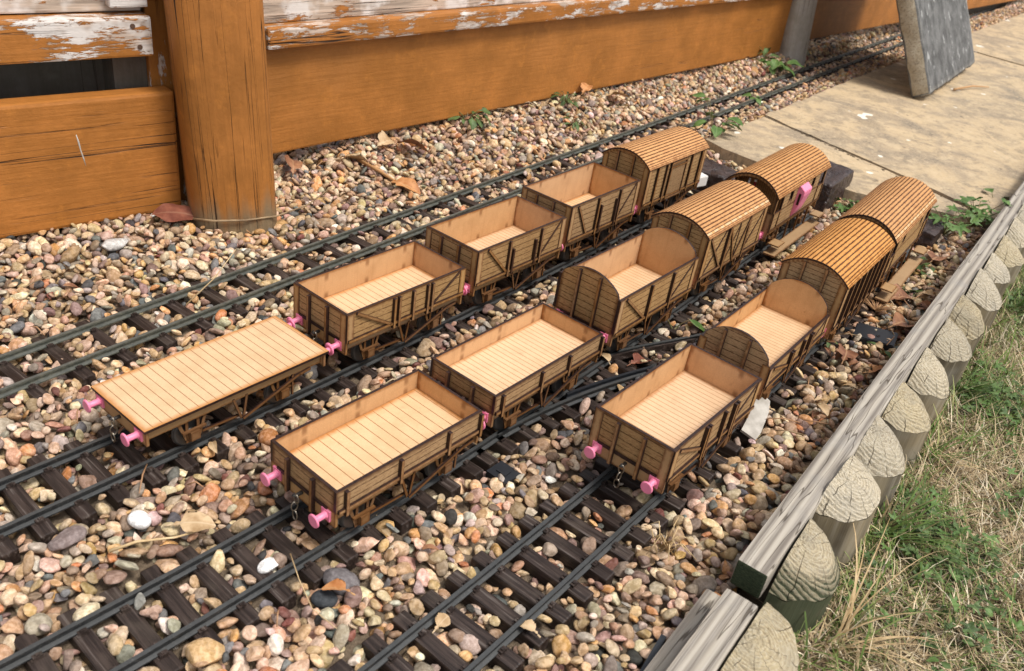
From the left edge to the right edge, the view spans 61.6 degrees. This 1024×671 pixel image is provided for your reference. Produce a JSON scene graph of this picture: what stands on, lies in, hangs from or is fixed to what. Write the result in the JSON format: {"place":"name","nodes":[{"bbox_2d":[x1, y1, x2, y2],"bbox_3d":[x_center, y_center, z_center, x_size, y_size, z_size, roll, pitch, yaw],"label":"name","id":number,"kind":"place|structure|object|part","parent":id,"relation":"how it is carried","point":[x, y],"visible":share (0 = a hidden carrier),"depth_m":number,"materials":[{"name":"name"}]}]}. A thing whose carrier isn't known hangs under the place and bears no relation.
{"place":"outdoors","nodes":[
{"label":"outdoors","id":0,"kind":"place"},
{"bbox_2d":[706,13,1023,227],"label":"paving","id":1,"kind":"structure","parent":0,"point":[947,143],"depth_m":1.79,"materials":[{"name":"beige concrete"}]},
{"bbox_2d":[896,0,974,97],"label":"concrete slab","id":2,"kind":"object","parent":1,"relation":"on","point":[936,35],"depth_m":2.08,"materials":[{"name":"grey concrete"}]},
{"bbox_2d":[953,85,988,90],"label":"twig","id":3,"kind":"object","parent":1,"relation":"on","point":[958,88],"visible":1,"depth_m":2.24,"materials":[{"name":"beige wood"}]},
{"bbox_2d":[737,252,994,618],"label":"ground","id":4,"kind":"structure","parent":0,"point":[749,597],"depth_m":0.69,"materials":[{"name":"soil"}]},
{"bbox_2d":[23,108,924,626],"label":"leaf litter","id":5,"kind":"object","parent":4,"relation":"on","point":[431,546],"visible":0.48,"depth_m":0.80,"materials":[{"name":"brown plant"}]},
{"bbox_2d":[0,0,1014,238],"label":"fence","id":6,"kind":"object","parent":4,"relation":"on","point":[116,109],"visible":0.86,"depth_m":1.04,"materials":[{"name":"brown wood"}]},
{"bbox_2d":[0,0,1023,670],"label":"gravel","id":7,"kind":"structure","parent":4,"relation":"on","point":[322,644],"depth_m":0.78,"materials":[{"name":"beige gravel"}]},
{"bbox_2d":[47,525,86,550],"bbox_3d":[-0.312,0.142,0.603,0.017,0.011,0.026,28,40,35],"label":"stone","id":8,"kind":"object","parent":7,"relation":"on","point":[67,537],"visible":1,"depth_m":0.60,"materials":[{"name":"stone"}]},
{"bbox_2d":[101,238,127,250],"bbox_3d":[-0.440,-0.102,0.953,0.019,0.010,0.033,36,34,23],"label":"stone","id":9,"kind":"object","parent":7,"relation":"on","point":[115,244],"visible":1,"depth_m":0.95,"materials":[{"name":"white stone"}]},
{"bbox_2d":[127,510,151,529],"bbox_3d":[-0.271,0.134,0.626,0.017,0.012,0.015,12,24,-2],"label":"stone","id":10,"kind":"object","parent":7,"relation":"on","point":[139,519],"visible":1,"depth_m":0.62,"materials":[{"name":"white stone"}]},
{"bbox_2d":[109,529,205,552],"bbox_3d":[-0.250,0.144,0.610,0.066,0.010,0.005,-11,37,-29],"label":"straw stalk","id":11,"kind":"object","parent":7,"relation":"on","point":[137,541],"visible":1,"depth_m":0.60,"materials":[{"name":"beige plant"}]},
{"bbox_2d":[141,203,194,221],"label":"dead leaf","id":12,"kind":"object","parent":7,"relation":"on","point":[169,212],"visible":1,"depth_m":1.03,"materials":[{"name":"red plant"}]},
{"bbox_2d":[163,511,215,532],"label":"dead leaf","id":13,"kind":"object","parent":7,"relation":"on","point":[193,521],"visible":1,"depth_m":0.63,"materials":[{"name":"beige plant"}]},
{"bbox_2d":[185,637,224,666],"bbox_3d":[-0.194,0.202,0.545,0.026,0.015,0.022,-2,32,-20],"label":"stone","id":14,"kind":"object","parent":7,"relation":"on","point":[210,651],"visible":1,"depth_m":0.54,"materials":[{"name":"beige stone"}]},
{"bbox_2d":[193,187,330,221],"bbox_3d":[-0.300,-0.159,1.077,0.193,0.009,0.040,-20,42,-39],"label":"twig","id":15,"kind":"object","parent":7,"relation":"on","point":[210,220],"visible":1,"depth_m":1.04,"materials":[{"name":"brown wood"}]},
{"bbox_2d":[257,557,278,573],"bbox_3d":[-0.175,0.164,0.613,0.011,0.007,0.016,37,47,27],"label":"stone","id":16,"kind":"object","parent":7,"relation":"on","point":[266,565],"visible":1,"depth_m":0.61,"materials":[{"name":"white stone"}]},
{"bbox_2d":[258,428,277,445],"bbox_3d":[-0.205,0.086,0.722,0.018,0.013,0.017,9,28,0],"label":"stone","id":17,"kind":"object","parent":7,"relation":"on","point":[266,436],"visible":0.77,"depth_m":0.72,"materials":[{"name":"orange stone"}]},
{"bbox_2d":[284,155,302,175],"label":"dead leaf","id":18,"kind":"object","parent":7,"relation":"on","point":[294,165],"visible":1,"depth_m":1.20,"materials":[{"name":"brown plant"}]},
{"bbox_2d":[290,553,336,628],"bbox_3d":[-0.139,0.174,0.584,0.007,0.004,0.074,-15,39,-34],"label":"straw stalk","id":19,"kind":"object","parent":7,"relation":"on","point":[305,592],"visible":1,"depth_m":0.58,"materials":[{"name":"beige plant"}]},
{"bbox_2d":[311,589,337,608],"bbox_3d":[-0.131,0.184,0.598,0.019,0.012,0.015,17,23,-4],"label":"stone","id":20,"kind":"object","parent":7,"relation":"on","point":[321,599],"visible":1,"depth_m":0.59,"materials":[{"name":"grey stone"}]},
{"bbox_2d":[321,578,355,595],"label":"dead leaf","id":21,"kind":"object","parent":7,"relation":"on","point":[337,584],"visible":1,"depth_m":0.60,"materials":[{"name":"orange plant"}]},
{"bbox_2d":[0,188,700,564],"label":"railway track","id":22,"kind":"structure","parent":7,"relation":"on","point":[34,516],"depth_m":0.70,"materials":[{"name":"brown plastic"}]},
{"bbox_2d":[82,316,333,446],"bbox_3d":[-0.252,0.046,0.736,0.076,0.044,0.199,29,37,29],"label":"flat wagon","id":23,"kind":"object","parent":22,"relation":"on","point":[181,394],"visible":1,"depth_m":0.71,"materials":[{"name":"brown wood"}]},
{"bbox_2d":[286,240,466,360],"bbox_3d":[-0.131,-0.030,0.863,0.082,0.072,0.183,29,37,29],"label":"open wagon","id":24,"kind":"object","parent":22,"relation":"on","point":[357,306],"visible":0.97,"depth_m":0.85,"materials":[{"name":"brown wood"}]},
{"bbox_2d":[425,195,566,304],"bbox_3d":[-0.020,-0.094,0.986,0.083,0.081,0.180,29,37,29],"label":"open wagon","id":25,"kind":"object","parent":22,"relation":"on","point":[488,246],"visible":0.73,"depth_m":0.97,"materials":[{"name":"brown wood"}]},
{"bbox_2d":[521,162,640,260],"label":"open wagon","id":26,"kind":"object","parent":22,"relation":"on","point":[590,199],"visible":0.74,"depth_m":1.10,"materials":[{"name":"brown wood"}]},
{"bbox_2d":[601,127,709,222],"bbox_3d":[0.201,-0.231,1.236,0.080,0.111,0.191,29,36,29],"label":"covered van","id":27,"kind":"object","parent":22,"relation":"on","point":[663,165],"visible":0.69,"depth_m":1.19,"materials":[{"name":"brown wood"}]},
{"label":"door","id":28,"kind":"part","parent":27,"relation":"part of","materials":[{"name":"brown wood"}]},
{"bbox_2d":[334,154,367,162],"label":"dead leaf","id":29,"kind":"object","parent":7,"relation":"on","point":[356,156],"visible":0.94,"depth_m":1.25,"materials":[{"name":"beige plant"}]},
{"bbox_2d":[374,130,394,148],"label":"dead leaf","id":30,"kind":"object","parent":7,"relation":"on","point":[384,138],"visible":1,"depth_m":1.30,"materials":[{"name":"beige plant"}]},
{"bbox_2d":[357,159,421,200],"bbox_3d":[-0.176,-0.225,1.230,0.142,0.014,0.009,31,38,31],"label":"twig","id":31,"kind":"object","parent":7,"relation":"on","point":[378,170],"visible":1,"depth_m":1.23,"materials":[{"name":"brown wood"}]},
{"bbox_2d":[385,177,420,194],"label":"dead leaf","id":32,"kind":"object","parent":7,"relation":"on","point":[411,184],"visible":1,"depth_m":1.22,"materials":[{"name":"orange plant"}]},
{"bbox_2d":[0,212,818,670],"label":"railway track","id":33,"kind":"structure","parent":7,"relation":"on","point":[32,654],"depth_m":0.60,"materials":[{"name":"brown plastic"}]},
{"bbox_2d":[260,369,485,527],"bbox_3d":[-0.105,0.095,0.679,0.082,0.061,0.175,30,37,30],"label":"open wagon","id":34,"kind":"object","parent":33,"relation":"on","point":[344,464],"visible":1,"depth_m":0.66,"materials":[{"name":"brown wood"}]},
{"bbox_2d":[429,302,604,429],"bbox_3d":[0.005,0.034,0.805,0.082,0.060,0.186,29,37,29],"label":"open wagon","id":35,"kind":"object","parent":33,"relation":"on","point":[498,374],"visible":0.81,"depth_m":0.79,"materials":[{"name":"brown wood"}]},
{"bbox_2d":[553,227,698,351],"bbox_3d":[0.124,-0.050,0.934,0.082,0.100,0.186,29,37,29],"label":"open wagon","id":36,"kind":"object","parent":33,"relation":"on","point":[614,294],"visible":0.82,"depth_m":0.92,"materials":[{"name":"brown wood"}]},
{"bbox_2d":[650,180,770,294],"bbox_3d":[0.241,-0.121,1.069,0.080,0.110,0.194,28,36,28],"label":"covered van","id":37,"kind":"object","parent":33,"relation":"on","point":[718,226],"visible":0.66,"depth_m":1.03,"materials":[{"name":"brown wood"}]},
{"label":"door","id":38,"kind":"part","parent":37,"relation":"part of","materials":[{"name":"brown wood"}]},
{"bbox_2d":[725,143,830,257],"bbox_3d":[0.374,-0.200,1.228,0.108,0.113,0.221,27,36,27],"label":"brake van","id":39,"kind":"object","parent":33,"relation":"on","point":[786,182],"visible":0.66,"depth_m":1.19,"materials":[{"name":"brown wood"}]},
{"bbox_2d":[390,138,428,152],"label":"dead leaf","id":40,"kind":"object","parent":7,"relation":"on","point":[415,142],"visible":1,"depth_m":1.30,"materials":[{"name":"brown plant"}]},
{"bbox_2d":[448,107,490,129],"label":"weed","id":41,"kind":"object","parent":7,"relation":"on","point":[473,123],"visible":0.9,"depth_m":1.44,"materials":[{"name":"green plant"}]},
{"bbox_2d":[485,461,520,486],"bbox_3d":[-0.008,0.119,0.736,0.022,0.010,0.020,29,37,29],"label":"point lever","id":42,"kind":"object","parent":7,"relation":"on","point":[508,472],"visible":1,"depth_m":0.73,"materials":[{"name":"black plastic"}]},
{"bbox_2d":[0,0,1015,406],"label":"railway track","id":43,"kind":"structure","parent":7,"relation":"on","point":[72,368],"depth_m":0.98,"materials":[{"name":"brown plastic"}]},
{"bbox_2d":[186,249,235,304],"bbox_3d":[-0.312,-0.061,0.890,0.002,0.047,0.062,29,37,30],"label":"straw stalk","id":44,"kind":"object","parent":43,"relation":"on","point":[188,302],"visible":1,"depth_m":0.89,"materials":[{"name":"beige plant"}]},
{"bbox_2d":[285,56,770,166],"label":"leaf litter","id":45,"kind":"object","parent":7,"relation":"on","point":[552,104],"visible":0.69,"depth_m":1.59,"materials":[{"name":"brown plant"}]},
{"bbox_2d":[551,91,580,106],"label":"weed","id":46,"kind":"object","parent":7,"relation":"on","point":[563,99],"visible":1,"depth_m":1.60,"materials":[{"name":"green plant"}]},
{"bbox_2d":[563,117,586,130],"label":"weed","id":47,"kind":"object","parent":7,"relation":"on","point":[575,124],"visible":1,"depth_m":1.54,"materials":[{"name":"green plant"}]},
{"bbox_2d":[458,309,707,470],"bbox_3d":[0.160,0.011,0.956,0.606,0.020,0.191,-22,43,-41],"label":"turnout","id":48,"kind":"object","parent":7,"relation":"on","point":[520,431],"visible":0.38,"depth_m":0.85,"materials":[{"name":"black plastic"}]},
{"bbox_2d":[602,353,610,364],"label":"dead leaf","id":49,"kind":"object","parent":48,"relation":"on","point":[607,356],"visible":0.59,"depth_m":0.90,"materials":[{"name":"beige plant"}]},
{"bbox_2d":[626,352,651,365],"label":"dead leaf","id":50,"kind":"object","parent":48,"relation":"on","point":[637,357],"visible":1,"depth_m":0.91,"materials":[{"name":"brown plant"}]},
{"bbox_2d":[580,82,592,94],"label":"dead leaf","id":51,"kind":"object","parent":7,"relation":"on","point":[585,86],"visible":1,"depth_m":1.65,"materials":[{"name":"orange plant"}]},
{"bbox_2d":[603,89,629,98],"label":"dead leaf","id":52,"kind":"object","parent":7,"relation":"on","point":[613,92],"visible":1,"depth_m":1.68,"materials":[{"name":"beige plant"}]},
{"bbox_2d":[327,249,909,670],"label":"railway track","id":53,"kind":"structure","parent":7,"relation":"on","point":[381,654],"depth_m":0.65,"materials":[{"name":"brown plastic"}]},
{"bbox_2d":[432,612,450,633],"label":"dead leaf","id":54,"kind":"object","parent":53,"relation":"on","point":[442,619],"visible":1,"depth_m":0.59,"materials":[{"name":"beige plant"}]},
{"bbox_2d":[520,619,540,637],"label":"dead leaf","id":55,"kind":"object","parent":53,"relation":"on","point":[529,624],"visible":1,"depth_m":0.59,"materials":[{"name":"beige plant"}]},
{"bbox_2d":[584,343,762,493],"bbox_3d":[0.143,0.079,0.757,0.082,0.072,0.181,29,37,30],"label":"open wagon","id":56,"kind":"object","parent":53,"relation":"on","point":[660,426],"visible":1,"depth_m":0.74,"materials":[{"name":"brown wood"}]},
{"bbox_2d":[696,278,830,399],"bbox_3d":[0.260,0.006,0.890,0.082,0.088,0.184,28,36,28],"label":"open wagon","id":57,"kind":"object","parent":53,"relation":"on","point":[771,333],"visible":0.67,"depth_m":0.90,"materials":[{"name":"brown wood"}]},
{"bbox_2d":[776,218,894,343],"bbox_3d":[0.374,-0.063,1.010,0.080,0.111,0.193,28,36,28],"label":"covered van","id":58,"kind":"object","parent":53,"relation":"on","point":[839,265],"visible":0.73,"depth_m":0.95,"materials":[{"name":"brown wood"}]},
{"bbox_2d":[836,176,936,303],"bbox_3d":[0.495,-0.136,1.158,0.108,0.112,0.229,27,36,27],"label":"brake van","id":59,"kind":"object","parent":53,"relation":"on","point":[897,209],"visible":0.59,"depth_m":1.12,"materials":[{"name":"brown wood"}]},
{"bbox_2d":[640,634,665,670],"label":"membrane strip","id":60,"kind":"object","parent":7,"relation":"on","point":[660,642],"visible":0.46,"depth_m":0.59,"materials":[{"name":"black plastic"}]},
{"bbox_2d":[635,517,695,560],"bbox_3d":[0.122,0.159,0.673,0.041,0.024,0.049,-9,36,-27],"label":"dried weed","id":61,"kind":"object","parent":7,"relation":"on","point":[666,546],"visible":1,"depth_m":0.67,"materials":[{"name":"plant"}]},
{"bbox_2d":[667,320,704,332],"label":"weed","id":62,"kind":"object","parent":7,"relation":"on","point":[697,324],"visible":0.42,"depth_m":0.98,"materials":[{"name":"green plant"}]},
{"bbox_2d":[689,92,742,137],"bbox_3d":[0.380,-0.402,1.596,0.108,0.070,0.103,9,31,0],"label":"weed","id":63,"kind":"object","parent":7,"relation":"on","point":[716,131],"visible":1,"depth_m":1.60,"materials":[{"name":"green plant"}]},
{"bbox_2d":[696,159,738,190],"bbox_3d":[0.318,-0.254,1.405,0.118,0.055,0.064,28,36,28],"label":"buffer block","id":64,"kind":"object","parent":7,"relation":"on","point":[714,172],"depth_m":1.38,"materials":[{"name":"brown wood"}]},
{"bbox_2d":[697,172,707,186],"bbox_3d":[0.292,-0.245,1.347,0.024,0.017,0.020,-15,39,-33],"label":"white bracket","id":65,"kind":"object","parent":64,"relation":"attached to","point":[703,179],"visible":0.32,"depth_m":1.34,"materials":[{"name":"plastic"}]},
{"bbox_2d":[742,93,761,104],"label":"weed","id":66,"kind":"object","parent":7,"relation":"on","point":[750,96],"visible":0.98,"depth_m":1.91,"materials":[{"name":"green plant"}]},
{"bbox_2d":[740,397,769,439],"bbox_3d":[0.240,0.079,0.841,0.018,0.004,0.061,31,48,8],"label":"wood chip","id":67,"kind":"object","parent":7,"relation":"on","point":[753,425],"visible":0.77,"depth_m":0.84,"materials":[{"name":"grey wood"}]},
{"bbox_2d":[758,46,779,59],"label":"weed","id":68,"kind":"object","parent":7,"relation":"on","point":[765,51],"visible":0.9,"depth_m":2.16,"materials":[{"name":"green plant"}]},
{"bbox_2d":[757,57,802,76],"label":"weed","id":69,"kind":"object","parent":7,"relation":"on","point":[774,63],"visible":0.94,"depth_m":2.15,"materials":[{"name":"green plant"}]},
{"bbox_2d":[812,161,853,211],"bbox_3d":[0.498,-0.250,1.433,0.098,0.068,0.123,27,36,27],"label":"buffer block","id":70,"kind":"object","parent":7,"relation":"on","point":[837,180],"depth_m":1.39,"materials":[{"name":"brown"}]},
{"bbox_2d":[834,197,858,212],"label":"weed","id":71,"kind":"object","parent":7,"relation":"on","point":[842,208],"visible":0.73,"depth_m":1.40,"materials":[{"name":"green plant"}]},
{"bbox_2d":[838,343,857,364],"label":"dead leaf","id":72,"kind":"object","parent":7,"relation":"on","point":[846,354],"visible":1,"depth_m":0.96,"materials":[{"name":"brown plant"}]},
{"bbox_2d":[844,322,897,350],"bbox_3d":[0.431,0.000,1.034,0.060,0.010,0.036,18,35,24],"label":"point motor","id":73,"kind":"object","parent":7,"relation":"on","point":[879,334],"visible":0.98,"depth_m":1.03,"materials":[{"name":"black plastic"}]},
{"bbox_2d":[863,365,882,372],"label":"dead leaf","id":74,"kind":"object","parent":7,"relation":"on","point":[877,368],"visible":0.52,"depth_m":0.95,"materials":[{"name":"brown plant"}]},
{"bbox_2d":[868,342,891,357],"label":"weed","id":75,"kind":"object","parent":7,"relation":"on","point":[888,353],"visible":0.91,"depth_m":1.00,"materials":[{"name":"green plant"}]},
{"bbox_2d":[864,298,901,316],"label":"dry conifer sprig","id":76,"kind":"object","parent":7,"relation":"on","point":[878,305],"visible":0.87,"depth_m":1.09,"materials":[{"name":"orange plant"}]},
{"bbox_2d":[887,312,914,327],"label":"dead leaf","id":77,"kind":"object","parent":7,"relation":"on","point":[898,319],"visible":0.97,"depth_m":1.05,"materials":[{"name":"brown plant"}]},
{"bbox_2d":[891,283,914,300],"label":"dead leaf","id":78,"kind":"object","parent":7,"relation":"on","point":[902,293],"visible":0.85,"depth_m":1.12,"materials":[{"name":"brown plant"}]},
{"bbox_2d":[903,286,923,300],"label":"weed","id":79,"kind":"object","parent":7,"relation":"on","point":[920,290],"visible":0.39,"depth_m":1.16,"materials":[{"name":"green plant"}]},
{"bbox_2d":[903,255,935,279],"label":"weed","id":80,"kind":"object","parent":7,"relation":"on","point":[919,267],"visible":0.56,"depth_m":1.22,"materials":[{"name":"green plant"}]},
{"bbox_2d":[913,216,945,249],"bbox_3d":[0.639,-0.160,1.348,0.058,0.043,0.083,27,36,27],"label":"buffer block","id":81,"kind":"object","parent":7,"relation":"on","point":[931,234],"depth_m":1.31,"materials":[{"name":"brown wood"}]},
{"bbox_2d":[927,251,950,262],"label":"dead leaf","id":82,"kind":"object","parent":7,"relation":"on","point":[932,255],"visible":0.98,"depth_m":1.25,"materials":[{"name":"brown plant"}]},
{"bbox_2d":[928,205,981,236],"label":"weed","id":83,"kind":"object","parent":7,"relation":"on","point":[960,227],"visible":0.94,"depth_m":1.33,"materials":[{"name":"green plant"}]},
{"bbox_2d":[946,196,1011,226],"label":"weed","id":84,"kind":"object","parent":7,"relation":"on","point":[972,211],"visible":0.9,"depth_m":1.38,"materials":[{"name":"green plant"}]},
{"bbox_2d":[644,588,798,670],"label":"log edging","id":85,"kind":"object","parent":4,"relation":"on","point":[724,631],"visible":1,"depth_m":0.56,"materials":[{"name":"grey wood"}]},
{"bbox_2d":[766,221,985,425],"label":"leaf litter","id":86,"kind":"object","parent":4,"relation":"on","point":[825,408],"visible":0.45,"depth_m":1.00,"materials":[{"name":"plant"}]},
{"bbox_2d":[730,181,1023,640],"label":"log edging","id":87,"kind":"object","parent":4,"relation":"on","point":[847,479],"visible":0.98,"depth_m":0.77,"materials":[{"name":"beige wood"}]},
{"bbox_2d":[984,188,1008,200],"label":"weed","id":88,"kind":"object","parent":4,"relation":"on","point":[990,189],"visible":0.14,"depth_m":1.51,"materials":[{"name":"green plant"}]},
{"bbox_2d":[794,264,1023,670],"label":"lawn","id":89,"kind":"structure","parent":0,"point":[991,619],"depth_m":0.72,"materials":[{"name":"green plant"}]},
{"bbox_2d":[756,265,1023,670],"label":"dry grass","id":90,"kind":"structure","parent":89,"relation":"on","point":[973,474],"depth_m":0.73,"materials":[{"name":"beige plant"}]},
{"bbox_2d":[819,519,980,670],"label":"grass tuft","id":91,"kind":"object","parent":89,"relation":"on","point":[849,611],"visible":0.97,"depth_m":0.64,"materials":[{"name":"plant"}]},
{"bbox_2d":[839,284,1023,670],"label":"lawn weeds","id":92,"kind":"object","parent":89,"relation":"on","point":[972,629],"visible":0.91,"depth_m":0.73,"materials":[{"name":"green plant"}]},
{"bbox_2d":[870,443,1022,612],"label":"grass tuft","id":93,"kind":"object","parent":89,"relation":"on","point":[892,522],"visible":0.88,"depth_m":0.74,"materials":[{"name":"plant"}]},
{"bbox_2d":[918,396,1019,496],"bbox_3d":[0.458,0.092,0.868,0.114,0.066,0.172,-3,33,-19],"label":"grass tuft","id":94,"kind":"object","parent":89,"relation":"on","point":[951,456],"visible":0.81,"depth_m":0.85,"materials":[{"name":"plant"}]},
{"bbox_2d":[954,347,1023,436],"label":"grass tuft","id":95,"kind":"object","parent":89,"relation":"on","point":[974,387],"visible":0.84,"depth_m":0.96,"materials":[{"name":"green plant"}]},
{"bbox_2d":[1006,284,1023,313],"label":"grass tuft","id":96,"kind":"object","parent":89,"relation":"on","point":[1021,304],"visible":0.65,"depth_m":1.19,"materials":[{"name":"green plant"}]}
]}

